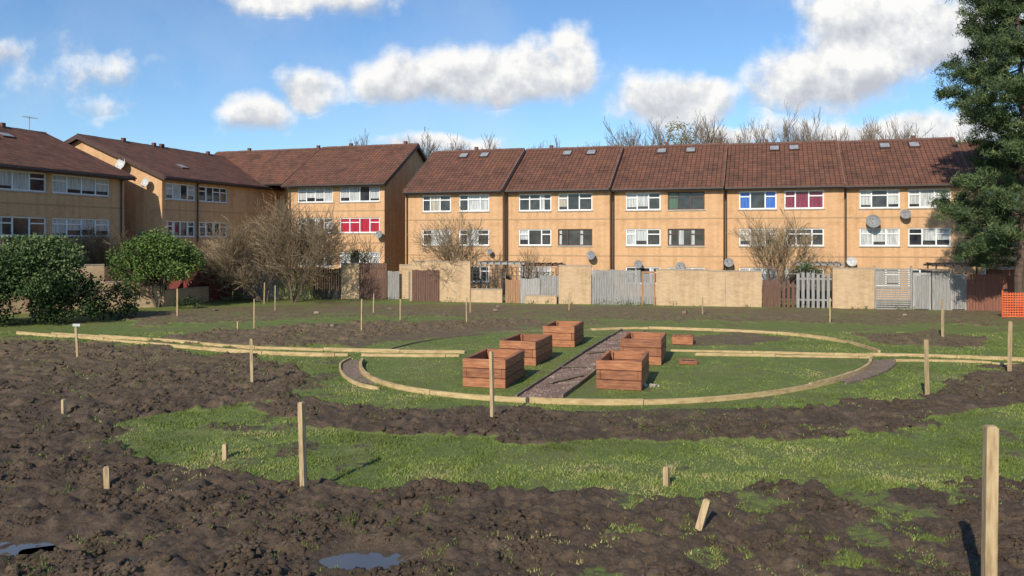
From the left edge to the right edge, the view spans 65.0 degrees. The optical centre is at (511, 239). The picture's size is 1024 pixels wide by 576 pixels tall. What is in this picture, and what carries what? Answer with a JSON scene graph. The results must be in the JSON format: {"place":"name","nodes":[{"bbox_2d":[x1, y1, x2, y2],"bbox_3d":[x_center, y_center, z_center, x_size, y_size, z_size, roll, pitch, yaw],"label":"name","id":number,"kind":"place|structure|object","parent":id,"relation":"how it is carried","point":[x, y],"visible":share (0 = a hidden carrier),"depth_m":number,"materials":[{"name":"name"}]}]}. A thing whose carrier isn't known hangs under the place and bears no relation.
{"place":"outdoors","nodes":[
{"label":"outdoors","id":0,"kind":"place"},
{"bbox_2d":[0,289,1023,575],"bbox_3d":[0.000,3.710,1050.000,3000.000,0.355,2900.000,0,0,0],"label":"ground","id":1,"kind":"structure","parent":0,"point":[200,547],"depth_m":15.03,"materials":[{"name":"soil"}]},
{"bbox_2d":[0,250,37,325],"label":"ivy bush","id":2,"kind":"object","parent":1,"relation":"on","point":[7,315],"visible":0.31,"depth_m":35.67,"materials":[{"name":"green plant"}]},
{"bbox_2d":[0,539,55,555],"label":"puddle","id":3,"kind":"object","parent":1,"relation":"on","point":[14,549],"visible":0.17,"depth_m":10.07,"materials":[{"name":"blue liquid"}]},
{"bbox_2d":[0,275,69,313],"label":"garden wall","id":4,"kind":"structure","parent":1,"relation":"on","point":[19,303],"depth_m":41.36,"materials":[{"name":"brick"}]},
{"bbox_2d":[0,232,113,323],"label":"evergreen tree","id":5,"kind":"object","parent":1,"relation":"on","point":[50,261],"visible":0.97,"depth_m":35.73,"materials":[{"name":"green plant"}]},
{"bbox_2d":[0,116,136,280],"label":"block of flats","id":6,"kind":"structure","parent":1,"relation":"on","point":[50,185],"depth_m":47.98,"materials":[{"name":"beige brick"}]},
{"bbox_2d":[0,169,110,275],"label":"windows","id":7,"kind":"structure","parent":6,"relation":"in","point":[10,180],"depth_m":47.03,"materials":[{"name":"white plastic"}]},
{"bbox_2d":[19,268,118,325],"bbox_3d":[-20.624,2.671,37.077,4.434,2.834,3.551,0,0,0],"label":"ivy bush","id":8,"kind":"object","parent":1,"relation":"on","point":[90,308],"visible":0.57,"depth_m":36.50,"materials":[{"name":"green plant"}]},
{"bbox_2d":[70,264,104,309],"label":"garden wall","id":9,"kind":"structure","parent":1,"relation":"on","point":[97,270],"depth_m":43.73,"materials":[{"name":"brick"}]},
{"bbox_2d":[66,220,136,268],"bbox_3d":[-25.277,1.369,49.813,4.583,5.122,6.236,0,0,-26],"label":"bare shrub","id":10,"kind":"object","parent":1,"relation":"on","point":[97,253],"visible":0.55,"depth_m":48.85,"materials":[{"name":"brown plant"}]},
{"bbox_2d":[101,282,142,319],"bbox_3d":[-18.831,2.905,38.562,2.057,1.959,2.052,0,0,-36],"label":"ivy bush","id":11,"kind":"object","parent":1,"relation":"on","point":[126,297],"visible":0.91,"depth_m":38.41,"materials":[{"name":"green plant"}]},
{"bbox_2d":[139,286,163,307],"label":"garden wall","id":12,"kind":"structure","parent":1,"relation":"on","point":[145,302],"depth_m":45.31,"materials":[{"name":"brick"}]},
{"bbox_2d":[104,227,206,306],"bbox_3d":[-19.989,1.579,45.450,5.716,4.697,4.621,0,0,0],"label":"evergreen tree","id":13,"kind":"object","parent":1,"relation":"on","point":[168,256],"visible":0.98,"depth_m":44.52,"materials":[{"name":"green plant"}]},
{"bbox_2d":[64,133,284,289],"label":"block of flats","id":14,"kind":"structure","parent":1,"relation":"on","point":[183,194],"depth_m":56.70,"materials":[{"name":"beige brick"}]},
{"bbox_2d":[165,183,227,258],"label":"windows","id":15,"kind":"structure","parent":14,"relation":"in","point":[175,192],"depth_m":56.51,"materials":[{"name":"white plastic"}]},
{"bbox_2d":[16,331,347,356],"bbox_3d":[-12.844,3.798,29.055,15.964,0.244,0.895,0,0,23],"label":"timber edging","id":16,"kind":"object","parent":1,"relation":"on","point":[311,354],"visible":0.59,"depth_m":27.70,"materials":[{"name":"wood"}]},
{"bbox_2d":[164,286,208,306],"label":"garden wall","id":17,"kind":"structure","parent":1,"relation":"on","point":[170,295],"depth_m":47.40,"materials":[{"name":"brick"}]},
{"bbox_2d":[169,264,207,288],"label":"garden shed","id":18,"kind":"structure","parent":1,"relation":"on","point":[178,284],"depth_m":49.73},
{"bbox_2d":[208,260,231,301],"bbox_3d":[-18.332,2.597,50.484,0.080,2.707,2.298,0,0,17],"label":"wooden fence","id":19,"kind":"object","parent":1,"relation":"on","point":[212,293],"visible":0.22,"depth_m":50.00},
{"bbox_2d":[187,198,301,301],"bbox_3d":[-16.744,1.029,49.387,8.525,7.401,7.527,0,0,0],"label":"bare shrub","id":20,"kind":"object","parent":1,"relation":"on","point":[228,259],"visible":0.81,"depth_m":48.55,"materials":[{"name":"brown plant"}]},
{"bbox_2d":[51,332,465,353],"bbox_3d":[-10.195,3.798,29.087,17.747,0.244,1.289,0,0,18],"label":"timber edging","id":21,"kind":"object","parent":1,"relation":"on","point":[303,348],"visible":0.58,"depth_m":27.72,"materials":[{"name":"wood"}]},
{"bbox_2d":[244,260,279,298],"bbox_3d":[-16.094,2.591,51.675,2.325,2.718,0.080,0,0,0],"label":"wooden fence","id":22,"kind":"object","parent":1,"relation":"on","point":[272,287],"visible":0.23,"depth_m":51.64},
{"bbox_2d":[214,145,320,263],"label":"block of flats","id":23,"kind":"structure","parent":1,"relation":"on","point":[276,167],"depth_m":67.51,"materials":[{"name":"tile"}]},
{"bbox_2d":[280,268,312,298],"bbox_3d":[-13.836,2.878,51.676,2.101,2.144,0.079,0,0,0],"label":"wooden fence","id":24,"kind":"object","parent":1,"relation":"on","point":[305,293],"visible":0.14,"depth_m":51.64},
{"bbox_2d":[241,187,359,301],"bbox_3d":[-13.177,0.342,48.964,7.652,7.200,8.931,0,0,0],"label":"bare shrub","id":25,"kind":"object","parent":1,"relation":"on","point":[310,248],"visible":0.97,"depth_m":48.58,"materials":[{"name":"brown plant"}]},
{"bbox_2d":[297,402,307,487],"bbox_3d":[-3.133,3.114,12.025,0.117,1.378,0.097,0,0,25],"label":"wooden stake","id":26,"kind":"object","parent":1,"relation":"on","point":[302,444],"visible":0.82,"depth_m":11.99,"materials":[{"name":"brown wood"}]},
{"bbox_2d":[313,268,340,298],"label":"wooden fence","id":27,"kind":"object","parent":1,"relation":"on","point":[331,289],"visible":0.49,"depth_m":51.64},
{"bbox_2d":[341,263,358,298],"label":"garden wall","id":28,"kind":"structure","parent":1,"relation":"on","point":[350,289],"depth_m":51.63,"materials":[{"name":"brick"}]},
{"bbox_2d":[281,141,426,289],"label":"block of flats","id":29,"kind":"structure","parent":1,"relation":"on","point":[361,187],"depth_m":62.19,"materials":[{"name":"beige brick"}]},
{"bbox_2d":[297,186,379,267],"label":"windows","id":30,"kind":"structure","parent":29,"relation":"in","point":[353,194],"depth_m":61.43,"materials":[{"name":"white plastic"}]},
{"bbox_2d":[342,359,377,384],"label":"footpath","id":31,"kind":"structure","parent":1,"relation":"on","point":[353,371],"depth_m":23.10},
{"bbox_2d":[319,549,403,569],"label":"puddle","id":32,"kind":"object","parent":1,"relation":"on","point":[367,559],"visible":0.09,"depth_m":9.66,"materials":[{"name":"grey liquid"}]},
{"bbox_2d":[336,228,397,273],"bbox_3d":[-9.764,1.583,53.281,4.185,4.720,5.057,0,0,0],"label":"garden shrub","id":33,"kind":"object","parent":1,"relation":"on","point":[362,259],"visible":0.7,"depth_m":53.16,"materials":[{"name":"brown plant"}]},
{"bbox_2d":[359,262,386,298],"bbox_3d":[-8.924,2.697,51.577,1.785,2.506,0.078,0,0,0],"label":"wooden fence","id":34,"kind":"object","parent":1,"relation":"on","point":[367,286],"visible":0.73,"depth_m":51.54,"materials":[{"name":"wood"}]},
{"bbox_2d":[388,271,398,298],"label":"wooden fence","id":35,"kind":"object","parent":1,"relation":"on","point":[393,285],"visible":0.74,"depth_m":51.64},
{"bbox_2d":[399,264,409,298],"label":"garden wall","id":36,"kind":"structure","parent":1,"relation":"on","point":[403,282],"depth_m":51.94,"materials":[{"name":"brick"}]},
{"bbox_2d":[361,353,458,356],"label":"timber edging","id":37,"kind":"object","parent":1,"relation":"on","point":[404,355],"visible":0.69,"depth_m":26.10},
{"bbox_2d":[412,270,438,301],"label":"wooden fence","id":38,"kind":"object","parent":1,"relation":"on","point":[422,285],"visible":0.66,"depth_m":49.62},
{"bbox_2d":[410,261,470,301],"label":"garden wall","id":39,"kind":"structure","parent":1,"relation":"on","point":[458,286],"depth_m":49.34,"materials":[{"name":"brick"}]},
{"bbox_2d":[402,208,490,287],"bbox_3d":[-3.591,0.890,51.204,4.843,6.104,7.206,0,0,26],"label":"bare tree","id":40,"kind":"object","parent":1,"relation":"on","point":[446,251],"visible":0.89,"depth_m":50.40,"materials":[{"name":"brown plant"}]},
{"bbox_2d":[405,153,524,294],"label":"walls","id":41,"kind":"structure","parent":1,"relation":"on","point":[497,210],"depth_m":56.49,"materials":[{"name":"beige brick"}]},
{"bbox_2d":[421,194,489,282],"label":"windows","id":42,"kind":"structure","parent":41,"relation":"attached to","point":[472,203],"depth_m":56.70,"materials":[{"name":"white plastic"}]},
{"bbox_2d":[402,149,525,194],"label":"fascia and gutter","id":43,"kind":"structure","parent":41,"relation":"attached to","point":[476,191],"depth_m":56.73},
{"bbox_2d":[403,150,522,191],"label":"roof","id":44,"kind":"structure","parent":43,"relation":"attached to","point":[445,171],"depth_m":58.89,"materials":[{"name":"tile"}]},
{"bbox_2d":[471,288,502,302],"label":"garden wall","id":45,"kind":"structure","parent":1,"relation":"on","point":[488,295],"depth_m":48.87,"materials":[{"name":"brick"}]},
{"bbox_2d":[389,329,590,348],"bbox_3d":[-1.017,3.831,31.445,9.724,0.178,1.809,0,0,-38],"label":"timber edging","id":46,"kind":"object","parent":1,"relation":"on","point":[466,335],"visible":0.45,"depth_m":31.55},
{"bbox_2d":[489,351,494,416],"bbox_3d":[-0.426,3.090,17.012,0.093,1.467,0.084,0,0,32],"label":"wooden stake","id":47,"kind":"object","parent":1,"relation":"on","point":[491,379],"visible":0.82,"depth_m":16.98,"materials":[{"name":"brown wood"}]},
{"bbox_2d":[463,348,524,388],"bbox_3d":[-0.466,3.459,21.617,1.161,0.782,2.012,0,0,15],"label":"raised planter","id":48,"kind":"object","parent":1,"relation":"on","point":[509,369],"visible":1,"depth_m":20.76,"materials":[{"name":"wood"}]},
{"bbox_2d":[0,328,1023,575],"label":"grass","id":49,"kind":"structure","parent":1,"relation":"on","point":[592,460],"depth_m":14.64,"materials":[{"name":"plant"}]},
{"bbox_2d":[0,321,1023,575],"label":"soil clods","id":50,"kind":"object","parent":1,"relation":"on","point":[498,553],"visible":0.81,"depth_m":11.24,"materials":[{"name":"soil"}]},
{"bbox_2d":[506,279,519,302],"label":"wooden fence","id":51,"kind":"object","parent":1,"relation":"on","point":[510,290],"visible":0.73,"depth_m":48.53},
{"bbox_2d":[493,247,549,289],"bbox_3d":[0.616,2.145,51.175,3.765,3.558,2.826,0,0,0],"label":"bare shrub","id":52,"kind":"object","parent":1,"relation":"on","point":[527,261],"visible":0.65,"depth_m":51.15,"materials":[{"name":"brown plant"}]},
{"bbox_2d":[499,333,552,365],"bbox_3d":[0.466,3.459,25.299,1.165,0.782,2.005,0,0,17],"label":"raised planter","id":53,"kind":"object","parent":1,"relation":"on","point":[537,348],"visible":0.81,"depth_m":24.55,"materials":[{"name":"wood"}]},
{"bbox_2d":[520,278,539,302],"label":"wooden fence","id":54,"kind":"object","parent":1,"relation":"on","point":[526,286],"visible":0.72,"depth_m":48.32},
{"bbox_2d":[525,294,556,303],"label":"garden wall","id":55,"kind":"structure","parent":1,"relation":"on","point":[542,299],"depth_m":47.84,"materials":[{"name":"brick"}]},
{"bbox_2d":[172,294,914,309],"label":"wall foot weeds","id":56,"kind":"object","parent":1,"relation":"on","point":[628,303],"depth_m":46.95,"materials":[{"name":"green plant"}]},
{"bbox_2d":[540,275,558,303],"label":"wooden fence","id":57,"kind":"object","parent":1,"relation":"on","point":[551,284],"visible":0.7,"depth_m":48.14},
{"bbox_2d":[505,191,610,294],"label":"walls","id":58,"kind":"structure","parent":1,"relation":"on","point":[601,228],"depth_m":55.20,"materials":[{"name":"beige brick"}]},
{"bbox_2d":[518,193,592,282],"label":"windows","id":59,"kind":"structure","parent":58,"relation":"attached to","point":[567,202],"depth_m":55.34,"materials":[{"name":"white plastic"}]},
{"bbox_2d":[504,147,622,189],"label":"roof","id":60,"kind":"structure","parent":58,"relation":"on","point":[579,168],"depth_m":57.29,"materials":[{"name":"tile"}]},
{"bbox_2d":[503,146,623,192],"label":"fascia and gutter","id":61,"kind":"structure","parent":58,"relation":"attached to","point":[555,190],"depth_m":54.98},
{"bbox_2d":[543,321,583,346],"bbox_3d":[1.901,3.459,29.510,1.163,0.782,2.010,0,0,15],"label":"raised planter","id":62,"kind":"object","parent":1,"relation":"on","point":[567,333],"visible":0.84,"depth_m":28.58,"materials":[{"name":"wood"}]},
{"bbox_2d":[513,329,621,396],"bbox_3d":[2.301,3.804,26.524,0.172,0.231,15.262,0,0,17],"label":"timber edging","id":63,"kind":"object","parent":1,"relation":"on","point":[563,364],"visible":0.58,"depth_m":24.18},
{"bbox_2d":[558,265,591,303],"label":"garden wall","id":64,"kind":"structure","parent":1,"relation":"on","point":[575,281],"depth_m":47.72,"materials":[{"name":"brick"}]},
{"bbox_2d":[518,330,641,397],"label":"footpath","id":65,"kind":"structure","parent":1,"relation":"on","point":[589,358],"depth_m":23.39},
{"bbox_2d":[359,357,872,404],"bbox_3d":[3.322,3.788,21.852,16.008,0.265,6.781,0,0,0],"label":"timber edging","id":66,"kind":"object","parent":1,"relation":"on","point":[641,401],"visible":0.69,"depth_m":19.09,"materials":[{"name":"wood"}]},
{"bbox_2d":[592,269,640,304],"bbox_3d":[6.130,2.840,47.244,2.847,2.220,0.079,0,0,12],"label":"wooden fence","id":67,"kind":"object","parent":1,"relation":"on","point":[614,284],"visible":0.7,"depth_m":47.21,"materials":[{"name":"wood"}]},
{"bbox_2d":[596,350,648,390],"bbox_3d":[2.963,3.459,21.324,1.164,0.782,2.013,0,0,15],"label":"raised planter","id":68,"kind":"object","parent":1,"relation":"on","point":[617,370],"visible":0.99,"depth_m":20.43,"materials":[{"name":"wood"}]},
{"bbox_2d":[620,332,665,364],"bbox_3d":[4.175,3.439,25.461,1.263,0.822,2.008,0,0,15],"label":"raised planter","id":69,"kind":"object","parent":1,"relation":"on","point":[653,344],"visible":0.8,"depth_m":24.57,"materials":[{"name":"wood"}]},
{"bbox_2d":[641,271,654,304],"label":"garden gate","id":70,"kind":"structure","parent":1,"relation":"on","point":[646,288],"depth_m":46.82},
{"bbox_2d":[611,190,723,296],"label":"walls","id":71,"kind":"structure","parent":1,"relation":"on","point":[714,228],"depth_m":53.66,"materials":[{"name":"beige brick"}]},
{"bbox_2d":[625,191,704,284],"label":"windows","id":72,"kind":"structure","parent":71,"relation":"attached to","point":[677,201],"depth_m":53.85,"materials":[{"name":"white plastic"}]},
{"bbox_2d":[611,217,722,256],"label":"brick bands","id":73,"kind":"object","parent":71,"relation":"attached to","point":[673,255],"visible":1,"depth_m":53.45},
{"bbox_2d":[611,145,726,188],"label":"roof","id":74,"kind":"structure","parent":71,"relation":"on","point":[672,167],"depth_m":55.67,"materials":[{"name":"tile"}]},
{"bbox_2d":[610,143,727,191],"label":"fascia and gutter","id":75,"kind":"structure","parent":71,"relation":"attached to","point":[668,189],"depth_m":53.28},
{"bbox_2d":[661,117,695,144],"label":"distant evergreen tree","id":76,"kind":"object","parent":1,"relation":"on","point":[677,127],"visible":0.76,"depth_m":93.04,"materials":[{"name":"green plant"}]},
{"bbox_2d":[656,269,709,305],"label":"garden wall","id":77,"kind":"structure","parent":1,"relation":"on","point":[686,287],"depth_m":46.38,"materials":[{"name":"brick"}]},
{"bbox_2d":[353,101,1012,158],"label":"distant trees","id":78,"kind":"object","parent":1,"relation":"on","point":[718,138],"visible":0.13,"depth_m":94.96,"materials":[{"name":"brown plant"}]},
{"bbox_2d":[695,498,711,530],"bbox_3d":[2.462,3.575,10.376,0.244,0.475,0.124,0,0,0],"label":"wooden stake","id":79,"kind":"object","parent":1,"relation":"on","point":[703,514],"visible":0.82,"depth_m":10.34,"materials":[{"name":"brown wood"}]},
{"bbox_2d":[709,270,761,306],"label":"garden wall","id":80,"kind":"structure","parent":1,"relation":"on","point":[743,288],"depth_m":45.78,"materials":[{"name":"brick"}]},
{"bbox_2d":[590,326,880,352],"bbox_3d":[8.799,3.799,31.677,11.408,0.242,3.352,0,0,37],"label":"timber edging","id":81,"kind":"object","parent":1,"relation":"on","point":[774,332],"visible":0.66,"depth_m":32.86,"materials":[{"name":"wood"}]},
{"bbox_2d":[670,349,869,355],"bbox_3d":[8.562,3.821,26.912,6.393,0.198,0.177,0,0,10],"label":"timber edging","id":82,"kind":"object","parent":1,"relation":"on","point":[778,352],"visible":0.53,"depth_m":26.85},
{"bbox_2d":[762,279,778,306],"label":"wooden fence","id":83,"kind":"object","parent":1,"relation":"on","point":[767,292],"visible":0.73,"depth_m":45.67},
{"bbox_2d":[727,204,832,294],"bbox_3d":[15.821,0.882,47.839,6.347,6.081,3.968,0,0,0],"label":"bare tree","id":84,"kind":"object","parent":1,"relation":"on","point":[780,256],"visible":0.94,"depth_m":47.70,"materials":[{"name":"brown plant"}]},
{"bbox_2d":[694,353,870,357],"bbox_3d":[8.779,3.816,26.163,5.554,0.209,0.147,0,0,6],"label":"timber edging","id":85,"kind":"object","parent":1,"relation":"on","point":[766,355],"visible":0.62,"depth_m":26.13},
{"bbox_2d":[724,188,843,298],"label":"walls","id":86,"kind":"structure","parent":1,"relation":"on","point":[833,227],"depth_m":51.94,"materials":[{"name":"beige brick"}]},
{"bbox_2d":[738,190,824,286],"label":"windows","id":87,"kind":"structure","parent":86,"relation":"attached to","point":[794,199],"depth_m":52.07,"materials":[{"name":"white plastic"}]},
{"bbox_2d":[724,142,844,186],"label":"roof","id":88,"kind":"structure","parent":86,"relation":"on","point":[805,164],"depth_m":54.07,"materials":[{"name":"tile"}]},
{"bbox_2d":[724,141,844,189],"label":"fascia and gutter","id":89,"kind":"structure","parent":86,"relation":"attached to","point":[785,187],"depth_m":51.66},
{"bbox_2d":[778,281,795,307],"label":"wooden fence","id":90,"kind":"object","parent":1,"relation":"on","point":[788,286],"depth_m":45.17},
{"bbox_2d":[796,272,831,307],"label":"picket gate","id":91,"kind":"structure","parent":1,"relation":"on","point":[813,279],"depth_m":44.89,"materials":[{"name":"wood"}]},
{"bbox_2d":[800,276,831,305],"bbox_3d":[17.454,3.026,46.426,1.938,1.847,0.075,0,0,12],"label":"wooden fence","id":92,"kind":"object","parent":1,"relation":"on","point":[816,291],"visible":0.25,"depth_m":46.36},
{"bbox_2d":[832,268,874,308],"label":"garden wall","id":93,"kind":"structure","parent":1,"relation":"on","point":[853,288],"depth_m":44.44,"materials":[{"name":"brick"}]},
{"bbox_2d":[841,359,892,381],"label":"footpath","id":94,"kind":"structure","parent":1,"relation":"on","point":[870,370],"depth_m":23.45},
{"bbox_2d":[874,265,911,308],"bbox_3d":[20.880,2.674,44.033,1.938,2.552,0.100,0,0,12],"label":"slatted fence","id":95,"kind":"object","parent":1,"relation":"on","point":[890,290],"visible":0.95,"depth_m":44.01,"materials":[{"name":"wood"}]},
{"bbox_2d":[844,187,972,298],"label":"walls","id":96,"kind":"structure","parent":1,"relation":"on","point":[854,225],"depth_m":50.59,"materials":[{"name":"beige brick"}]},
{"bbox_2d":[859,188,951,287],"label":"windows","id":97,"kind":"structure","parent":96,"relation":"attached to","point":[890,237],"depth_m":50.71,"materials":[{"name":"white plastic"}]},
{"bbox_2d":[844,138,969,188],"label":"fascia and gutter","id":98,"kind":"structure","parent":96,"relation":"attached to","point":[897,186],"depth_m":50.28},
{"bbox_2d":[838,139,971,185],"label":"roof","id":99,"kind":"structure","parent":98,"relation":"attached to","point":[937,161],"depth_m":52.54,"materials":[{"name":"tile"}]},
{"bbox_2d":[838,135,953,142],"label":"ridge tiles","id":100,"kind":"object","parent":99,"relation":"on","point":[913,137],"visible":0.95,"depth_m":55.30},
{"bbox_2d":[844,216,972,257],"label":"brick bands","id":101,"kind":"object","parent":96,"relation":"attached to","point":[906,256],"visible":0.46,"depth_m":50.35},
{"bbox_2d":[912,273,930,309],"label":"garden gate","id":102,"kind":"structure","parent":1,"relation":"on","point":[921,290],"depth_m":43.70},
{"bbox_2d":[924,339,929,394],"bbox_3d":[9.937,3.086,19.250,0.094,1.405,0.080,0,0,-24],"label":"wooden stake","id":103,"kind":"object","parent":1,"relation":"on","point":[926,356],"visible":0.86,"depth_m":19.23,"materials":[{"name":"brown wood"}]},
{"bbox_2d":[918,269,953,309],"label":"garden shed","id":104,"kind":"structure","parent":1,"relation":"on","point":[940,284],"depth_m":43.51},
{"bbox_2d":[868,353,1023,361],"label":"timber edging","id":105,"kind":"object","parent":1,"relation":"on","point":[955,356],"visible":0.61,"depth_m":25.76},
{"bbox_2d":[892,359,1016,364],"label":"timber edging","id":106,"kind":"object","parent":1,"relation":"on","point":[938,360],"visible":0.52,"depth_m":24.97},
{"bbox_2d":[950,274,966,309],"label":"garden gate","id":107,"kind":"structure","parent":1,"relation":"on","point":[954,292],"depth_m":43.48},
{"bbox_2d":[925,0,1023,314],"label":"pine tree","id":108,"kind":"object","parent":1,"relation":"on","point":[992,76],"visible":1,"depth_m":39.85,"materials":[{"name":"green plant"}]},
{"bbox_2d":[966,274,1001,310],"bbox_3d":[25.309,2.875,43.082,1.691,2.150,0.079,0,0,12],"label":"wooden fence","id":109,"kind":"object","parent":1,"relation":"on","point":[989,292],"visible":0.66,"depth_m":43.04,"materials":[{"name":"wood"}]},
{"bbox_2d":[981,425,998,575],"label":"wooden stake","id":110,"kind":"object","parent":1,"relation":"on","point":[990,484],"visible":1,"depth_m":7.95,"materials":[{"name":"brown wood"}]},
{"bbox_2d":[973,190,1019,298],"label":"walls","id":111,"kind":"structure","parent":1,"relation":"on","point":[980,271],"depth_m":51.98,"materials":[{"name":"beige brick"}]},
{"bbox_2d":[958,143,1018,183],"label":"roof","id":112,"kind":"structure","parent":111,"relation":"on","point":[965,149],"depth_m":55.36,"materials":[{"name":"tile"}]},
{"bbox_2d":[984,267,1014,309],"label":"garden shed","id":113,"kind":"structure","parent":1,"relation":"on","point":[1008,275],"depth_m":43.72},
{"bbox_2d":[1002,290,1023,316],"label":"barrier mesh","id":114,"kind":"object","parent":1,"relation":"on","point":[1012,303],"visible":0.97,"depth_m":39.20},
{"bbox_2d":[0,0,1023,153],"label":"sky","id":115,"kind":"structure","parent":0,"point":[201,76],"materials":[{"name":"blue"}]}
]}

